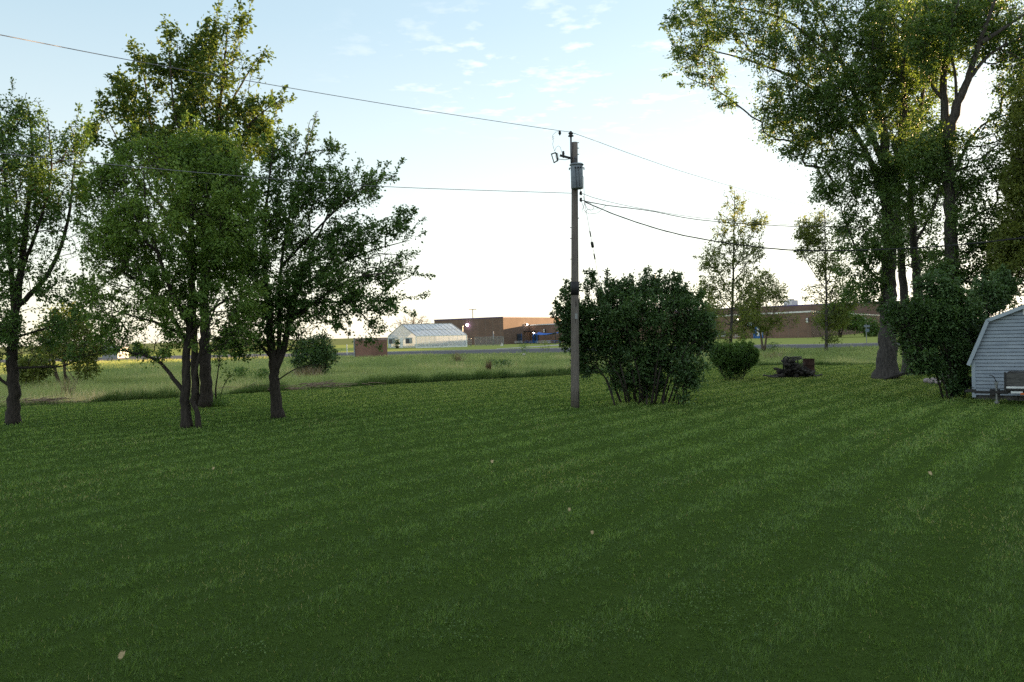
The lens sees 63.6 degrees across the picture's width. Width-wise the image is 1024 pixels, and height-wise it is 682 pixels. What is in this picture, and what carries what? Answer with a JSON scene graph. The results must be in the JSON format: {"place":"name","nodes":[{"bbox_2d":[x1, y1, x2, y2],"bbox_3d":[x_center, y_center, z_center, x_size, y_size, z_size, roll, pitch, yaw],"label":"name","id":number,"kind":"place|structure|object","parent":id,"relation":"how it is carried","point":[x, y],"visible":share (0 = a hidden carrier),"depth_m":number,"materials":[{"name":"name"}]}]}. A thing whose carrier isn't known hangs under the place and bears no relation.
{"place":"outdoors","nodes":[
{"label":"outdoors","id":0,"kind":"place"},
{"bbox_2d":[0,332,898,358],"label":"school lawn","id":1,"kind":"structure","parent":0,"point":[853,338],"depth_m":148.95,"materials":[{"name":"green plant"}]},
{"bbox_2d":[129,339,153,356],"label":"evergreen tree","id":2,"kind":"object","parent":1,"relation":"on","point":[140,351],"visible":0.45,"depth_m":149.58,"materials":[{"name":"green plant"}]},
{"bbox_2d":[393,339,400,348],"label":"bush","id":3,"kind":"object","parent":1,"relation":"on","point":[397,343],"visible":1,"depth_m":172.84,"materials":[{"name":"green plant"}]},
{"bbox_2d":[390,312,430,327],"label":"bare tree","id":4,"kind":"object","parent":1,"relation":"on","point":[412,321],"visible":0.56,"depth_m":231.92,"materials":[{"name":"brown plant"}]},
{"bbox_2d":[388,323,466,347],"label":"greenhouse","id":5,"kind":"object","parent":1,"relation":"on","point":[432,335],"visible":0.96,"depth_m":173.80,"materials":[{"name":"white glass"}]},
{"bbox_2d":[475,336,503,345],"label":"chain link fence","id":6,"kind":"object","parent":1,"relation":"on","point":[497,339],"visible":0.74,"depth_m":179.17,"materials":[{"name":"grey metal"}]},
{"bbox_2d":[434,317,560,344],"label":"school gym","id":7,"kind":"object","parent":1,"relation":"on","point":[510,330],"visible":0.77,"depth_m":202.98,"materials":[{"name":"brick"}]},
{"bbox_2d":[517,334,521,341],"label":"doorway","id":8,"kind":"structure","parent":7,"relation":"in","point":[519,336],"depth_m":203.00,"materials":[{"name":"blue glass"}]},
{"bbox_2d":[534,332,559,343],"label":"shade sail","id":9,"kind":"object","parent":1,"relation":"on","point":[540,333],"visible":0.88,"depth_m":195.95,"materials":[{"name":"fabric"}]},
{"bbox_2d":[529,311,879,342],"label":"school wing","id":10,"kind":"structure","parent":1,"relation":"on","point":[802,329],"depth_m":156.11,"materials":[{"name":"brown brick"}]},
{"bbox_2d":[532,333,537,341],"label":"door","id":11,"kind":"structure","parent":10,"relation":"in","point":[536,336],"depth_m":204.99,"materials":[{"name":"blue paint"}]},
{"bbox_2d":[753,327,762,337],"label":"door","id":12,"kind":"structure","parent":10,"relation":"in","point":[757,336],"depth_m":157.25,"materials":[{"name":"blue paint"}]},
{"bbox_2d":[817,301,879,336],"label":"bush","id":13,"kind":"object","parent":1,"relation":"on","point":[862,322],"visible":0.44,"depth_m":142.60,"materials":[{"name":"green plant"}]},
{"bbox_2d":[864,324,869,342],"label":"sign post","id":14,"kind":"object","parent":1,"relation":"on","point":[866,329],"visible":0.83,"depth_m":107.45,"materials":[{"name":"grey metal"}]},
{"bbox_2d":[1,343,897,362],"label":"road","id":15,"kind":"structure","parent":0,"point":[521,351],"depth_m":119.99,"materials":[{"name":"grey asphalt"}]},
{"bbox_2d":[0,337,939,406],"bbox_3d":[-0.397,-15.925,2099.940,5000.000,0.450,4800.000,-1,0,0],"label":"ground","id":16,"kind":"structure","parent":0,"point":[345,341],"depth_m":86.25,"materials":[{"name":"green plant"}]},
{"bbox_2d":[2,352,57,387],"bbox_3d":[-28.681,1.714,49.112,3.512,2.284,2.108,-1,1,20],"label":"field bush","id":17,"kind":"object","parent":16,"relation":"on","point":[33,374],"visible":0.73,"depth_m":48.74,"materials":[{"name":"green plant"}]},
{"bbox_2d":[0,395,82,403],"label":"stick pile","id":18,"kind":"object","parent":16,"relation":"on","point":[43,399],"visible":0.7,"depth_m":35.30,"materials":[{"name":"brown wood"}]},
{"bbox_2d":[53,369,79,395],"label":"dry stalks","id":19,"kind":"object","parent":16,"relation":"on","point":[64,384],"visible":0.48,"depth_m":39.43,"materials":[{"name":"plant"}]},
{"bbox_2d":[23,301,118,383],"bbox_3d":[-27.025,0.124,50.471,6.194,5.412,3.202,-1,1,13],"label":"tree","id":20,"kind":"object","parent":16,"relation":"on","point":[88,360],"visible":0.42,"depth_m":50.14,"materials":[{"name":"green plant"}]},
{"bbox_2d":[102,339,129,358],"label":"white building","id":21,"kind":"structure","parent":16,"relation":"on","point":[112,355],"depth_m":140.02,"materials":[{"name":"grey metal"}]},
{"bbox_2d":[230,366,254,377],"bbox_3d":[-17.297,2.025,52.983,1.578,0.814,1.482,-1,0,0],"label":"weed bush","id":22,"kind":"object","parent":16,"relation":"on","point":[240,370],"visible":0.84,"depth_m":52.97,"materials":[{"name":"green plant"}]},
{"bbox_2d":[248,368,269,379],"bbox_3d":[-15.165,2.038,50.490,1.941,0.833,1.669,-2,1,-43],"label":"weed bush","id":23,"kind":"object","parent":16,"relation":"on","point":[265,371],"visible":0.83,"depth_m":50.36,"materials":[{"name":"green plant"}]},
{"bbox_2d":[290,364,324,376],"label":"dry stalks","id":24,"kind":"object","parent":16,"relation":"on","point":[303,371],"visible":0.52,"depth_m":55.30,"materials":[{"name":"plant"}]},
{"bbox_2d":[286,331,341,373],"bbox_3d":[-13.845,0.847,58.230,4.043,3.194,2.946,-1,0,0],"label":"field bush","id":25,"kind":"object","parent":16,"relation":"on","point":[324,354],"visible":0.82,"depth_m":57.77,"materials":[{"name":"green plant"}]},
{"bbox_2d":[298,379,385,387],"bbox_3d":[-9.100,2.160,41.821,5.286,0.406,1.686,-1,1,11],"label":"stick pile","id":26,"kind":"object","parent":16,"relation":"on","point":[331,384],"visible":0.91,"depth_m":41.76,"materials":[{"name":"brown wood"}]},
{"bbox_2d":[353,338,387,356],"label":"brick enclosure","id":27,"kind":"object","parent":16,"relation":"on","point":[361,350],"visible":0.57,"depth_m":104.50,"materials":[{"name":"brown brick"}]},
{"bbox_2d":[0,360,874,406],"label":"ditch grass","id":28,"kind":"structure","parent":16,"relation":"on","point":[382,380],"depth_m":44.05,"materials":[{"name":"green plant"}]},
{"bbox_2d":[3,343,877,359],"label":"kerb","id":29,"kind":"structure","parent":16,"relation":"on","point":[545,348],"depth_m":131.46,"materials":[{"name":"concrete"}]},
{"bbox_2d":[449,349,467,361],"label":"dry stalks","id":30,"kind":"object","parent":16,"relation":"on","point":[458,356],"visible":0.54,"depth_m":78.48,"materials":[{"name":"plant"}]},
{"bbox_2d":[484,358,491,369],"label":"dry stalks","id":31,"kind":"object","parent":16,"relation":"on","point":[488,366],"visible":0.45,"depth_m":55.83,"materials":[{"name":"brown plant"}]},
{"bbox_2d":[480,359,516,368],"bbox_3d":[-0.693,1.660,60.453,3.216,0.776,2.549,-1,1,36],"label":"weed bush","id":32,"kind":"object","parent":16,"relation":"on","point":[496,362],"visible":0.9,"depth_m":60.27,"materials":[{"name":"green plant"}]},
{"bbox_2d":[692,279,727,336],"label":"young tree","id":33,"kind":"object","parent":16,"relation":"on","point":[718,324],"visible":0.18,"depth_m":98.16,"materials":[{"name":"green plant"}]},
{"bbox_2d":[692,185,770,343],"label":"poplar tree","id":34,"kind":"object","parent":16,"relation":"on","point":[713,258],"visible":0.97,"depth_m":78.80,"materials":[{"name":"green plant"}]},
{"bbox_2d":[728,267,800,349],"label":"young tree","id":35,"kind":"object","parent":16,"relation":"on","point":[766,319],"visible":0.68,"depth_m":89.24,"materials":[{"name":"green plant"}]},
{"bbox_2d":[641,299,899,318],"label":"school hall","id":36,"kind":"structure","parent":16,"relation":"on","point":[794,305],"depth_m":266.76,"materials":[{"name":"brick"}]},
{"bbox_2d":[765,342,778,349],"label":"weed bush","id":37,"kind":"object","parent":16,"relation":"on","point":[772,346],"visible":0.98,"depth_m":86.41,"materials":[{"name":"green plant"}]},
{"bbox_2d":[759,349,794,358],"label":"dry stalks","id":38,"kind":"object","parent":16,"relation":"on","point":[770,355],"visible":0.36,"depth_m":65.48,"materials":[{"name":"plant"}]},
{"bbox_2d":[791,202,860,350],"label":"young tree","id":39,"kind":"object","parent":16,"relation":"on","point":[808,237],"visible":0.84,"depth_m":77.19,"materials":[{"name":"green plant"}]},
{"bbox_2d":[0,364,1023,681],"bbox_3d":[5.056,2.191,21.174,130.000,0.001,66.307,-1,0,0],"label":"lawn","id":40,"kind":"structure","parent":0,"point":[518,628],"depth_m":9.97,"materials":[{"name":"plant"}]},
{"bbox_2d":[0,77,116,424],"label":"shade tree","id":41,"kind":"object","parent":40,"relation":"on","point":[36,176],"visible":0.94,"depth_m":26.31,"materials":[{"name":"green plant"}]},
{"bbox_2d":[118,650,124,658],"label":"fallen leaf","id":42,"kind":"object","parent":40,"relation":"on","point":[121,654],"visible":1,"depth_m":6.49,"materials":[{"name":"beige plant"}]},
{"bbox_2d":[66,110,276,428],"bbox_3d":[-9.888,-1.968,23.924,6.488,9.222,4.314,-1,0,0],"label":"shade tree","id":43,"kind":"object","parent":40,"relation":"on","point":[214,246],"visible":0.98,"depth_m":23.56,"materials":[{"name":"green plant"}]},
{"bbox_2d":[81,0,296,407],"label":"oak tree","id":44,"kind":"object","parent":40,"relation":"on","point":[194,59],"visible":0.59,"depth_m":31.29,"materials":[{"name":"green plant"}]},
{"bbox_2d":[211,396,234,406],"bbox_3d":[-11.069,2.304,31.608,1.548,0.438,1.539,-1,0,0],"label":"grass tuft","id":45,"kind":"object","parent":40,"relation":"on","point":[219,404],"visible":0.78,"depth_m":31.57,"materials":[{"name":"green plant"}]},
{"bbox_2d":[209,332,242,402],"bbox_3d":[-11.417,1.075,32.699,1.443,2.983,1.121,-1,0,0],"label":"sapling","id":46,"kind":"object","parent":40,"relation":"on","point":[219,365],"visible":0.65,"depth_m":32.62,"materials":[{"name":"green plant"}]},
{"bbox_2d":[219,382,307,389],"bbox_3d":[-12.169,2.209,40.518,4.548,0.482,1.548,-1,0,0],"label":"stick pile","id":47,"kind":"object","parent":40,"relation":"on","point":[295,388],"visible":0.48,"depth_m":40.39,"materials":[{"name":"brown wood"}]},
{"bbox_2d":[207,95,435,418],"bbox_3d":[-6.177,-2.679,26.489,7.345,10.390,4.356,-2,1,-10],"label":"plum tree","id":48,"kind":"object","parent":40,"relation":"on","point":[290,302],"visible":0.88,"depth_m":26.15,"materials":[{"name":"green plant"}]},
{"bbox_2d":[551,131,600,407],"bbox_3d":[2.280,-2.334,27.195,1.800,9.287,0.703,-1,0,0],"label":"utility pole","id":49,"kind":"object","parent":40,"relation":"on","point":[577,177],"visible":1,"depth_m":27.30,"materials":[{"name":"brown wood"}]},
{"bbox_2d":[0,153,558,192],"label":"power line","id":50,"kind":"object","parent":49,"relation":"attached to","point":[252,177],"visible":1,"depth_m":20.10,"materials":[{"name":"metal"}]},
{"bbox_2d":[0,34,567,131],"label":"power line","id":51,"kind":"object","parent":49,"relation":"attached to","point":[258,82],"visible":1,"depth_m":21.27,"materials":[{"name":"metal"}]},
{"bbox_2d":[582,200,812,226],"bbox_3d":[9.169,-4.899,33.056,17.831,0.248,1.067,-2,1,-37],"label":"service cable","id":52,"kind":"object","parent":49,"relation":"attached to","point":[695,219],"visible":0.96,"depth_m":32.03,"materials":[{"name":"black rubber"}]},
{"bbox_2d":[582,193,840,226],"bbox_3d":[9.950,-5.214,34.745,21.273,0.283,1.582,-2,1,-40],"label":"power line","id":53,"kind":"object","parent":49,"relation":"attached to","point":[696,217],"visible":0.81,"depth_m":33.37,"materials":[{"name":"metal"}]},
{"bbox_2d":[574,133,906,231],"bbox_3d":[14.874,-7.557,44.413,2.495,0.791,42.880,-1,1,40],"label":"power line","id":54,"kind":"object","parent":49,"relation":"attached to","point":[691,174],"visible":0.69,"depth_m":36.41,"materials":[{"name":"metal"}]},
{"bbox_2d":[585,202,1023,250],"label":"service cable","id":55,"kind":"object","parent":49,"relation":"attached to","point":[815,250],"visible":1,"depth_m":24.04,"materials":[{"name":"black rubber"}]},
{"bbox_2d":[583,196,619,392],"bbox_3d":[3.230,-1.348,29.305,0.094,7.031,3.912,-1,1,23],"label":"guy wire","id":56,"kind":"object","parent":40,"relation":"on","point":[592,244],"visible":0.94,"depth_m":28.24,"materials":[{"name":"metal"}]},
{"bbox_2d":[549,265,721,404],"bbox_3d":[4.351,-0.231,28.398,5.833,4.924,3.432,-2,1,-20],"label":"lilac bush","id":57,"kind":"object","parent":40,"relation":"on","point":[621,308],"visible":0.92,"depth_m":28.08,"materials":[{"name":"green plant"}]},
{"bbox_2d":[665,348,719,404],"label":"lilac shoots","id":58,"kind":"object","parent":40,"relation":"on","point":[688,374],"visible":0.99,"depth_m":27.48,"materials":[{"name":"green plant"}]},
{"bbox_2d":[708,337,760,379],"bbox_3d":[10.834,0.888,40.163,2.651,2.130,2.350,-1,0,0],"label":"round bush","id":59,"kind":"object","parent":40,"relation":"on","point":[731,359],"visible":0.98,"depth_m":39.77,"materials":[{"name":"green plant"}]},
{"bbox_2d":[774,373,785,377],"bbox_3d":[13.271,1.726,40.940,0.260,0.244,0.623,-3,-3,-39],"label":"log","id":60,"kind":"object","parent":40,"relation":"on","point":[781,375],"visible":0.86,"depth_m":40.77,"materials":[{"name":"brown wood"}]},
{"bbox_2d":[783,356,789,376],"bbox_3d":[13.506,1.275,40.700,0.329,1.071,0.060,-1,0,0],"label":"pipe hoop","id":61,"kind":"object","parent":40,"relation":"on","point":[783,365],"visible":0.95,"depth_m":40.68,"materials":[{"name":"metal"}]},
{"bbox_2d":[781,358,817,376],"bbox_3d":[14.214,1.310,41.062,2.057,0.914,0.960,-1,0,0],"label":"brush heap","id":62,"kind":"object","parent":40,"relation":"on","point":[801,365],"visible":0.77,"depth_m":40.82,"materials":[{"name":"brown wood"}]},
{"bbox_2d":[658,0,949,379],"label":"maple tree","id":63,"kind":"object","parent":40,"relation":"on","point":[866,77],"visible":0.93,"depth_m":37.56,"materials":[{"name":"green plant"}]},
{"bbox_2d":[803,359,814,373],"bbox_3d":[14.920,1.330,41.544,0.600,0.875,0.600,-1,0,0],"label":"burn barrel","id":64,"kind":"object","parent":40,"relation":"on","point":[810,364],"visible":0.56,"depth_m":41.30,"materials":[{"name":"metal"}]},
{"bbox_2d":[857,0,966,374],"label":"maple tree","id":65,"kind":"object","parent":40,"relation":"on","point":[927,218],"visible":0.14,"depth_m":40.28,"materials":[{"name":"green plant"}]},
{"bbox_2d":[876,263,1023,398],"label":"shrub","id":66,"kind":"object","parent":40,"relation":"on","point":[945,315],"visible":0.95,"depth_m":27.22,"materials":[{"name":"green plant"}]},
{"bbox_2d":[890,0,1023,380],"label":"maple tree","id":67,"kind":"object","parent":40,"relation":"on","point":[962,23],"visible":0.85,"depth_m":34.85,"materials":[{"name":"green plant"}]},
{"bbox_2d":[965,371,1023,403],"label":"utility trailer","id":68,"kind":"object","parent":40,"relation":"on","point":[1013,381],"visible":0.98,"depth_m":24.66,"materials":[{"name":"grey metal"}]},
{"bbox_2d":[966,305,1023,400],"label":"garden shed","id":69,"kind":"structure","parent":40,"relation":"on","point":[997,351],"depth_m":26.26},
{"bbox_2d":[972,64,1023,308],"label":"maple tree","id":70,"kind":"object","parent":40,"relation":"on","point":[1010,253],"visible":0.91,"depth_m":32.48,"materials":[{"name":"green plant"}]},
{"bbox_2d":[0,0,1023,346],"label":"sky","id":71,"kind":"structure","parent":0,"point":[591,69],"materials":[{"name":"blue"}]},
{"bbox_2d":[499,345,556,348],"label":"path","id":72,"kind":"structure","parent":0,"point":[530,346],"depth_m":152.06,"materials":[{"name":"concrete"}]}
]}

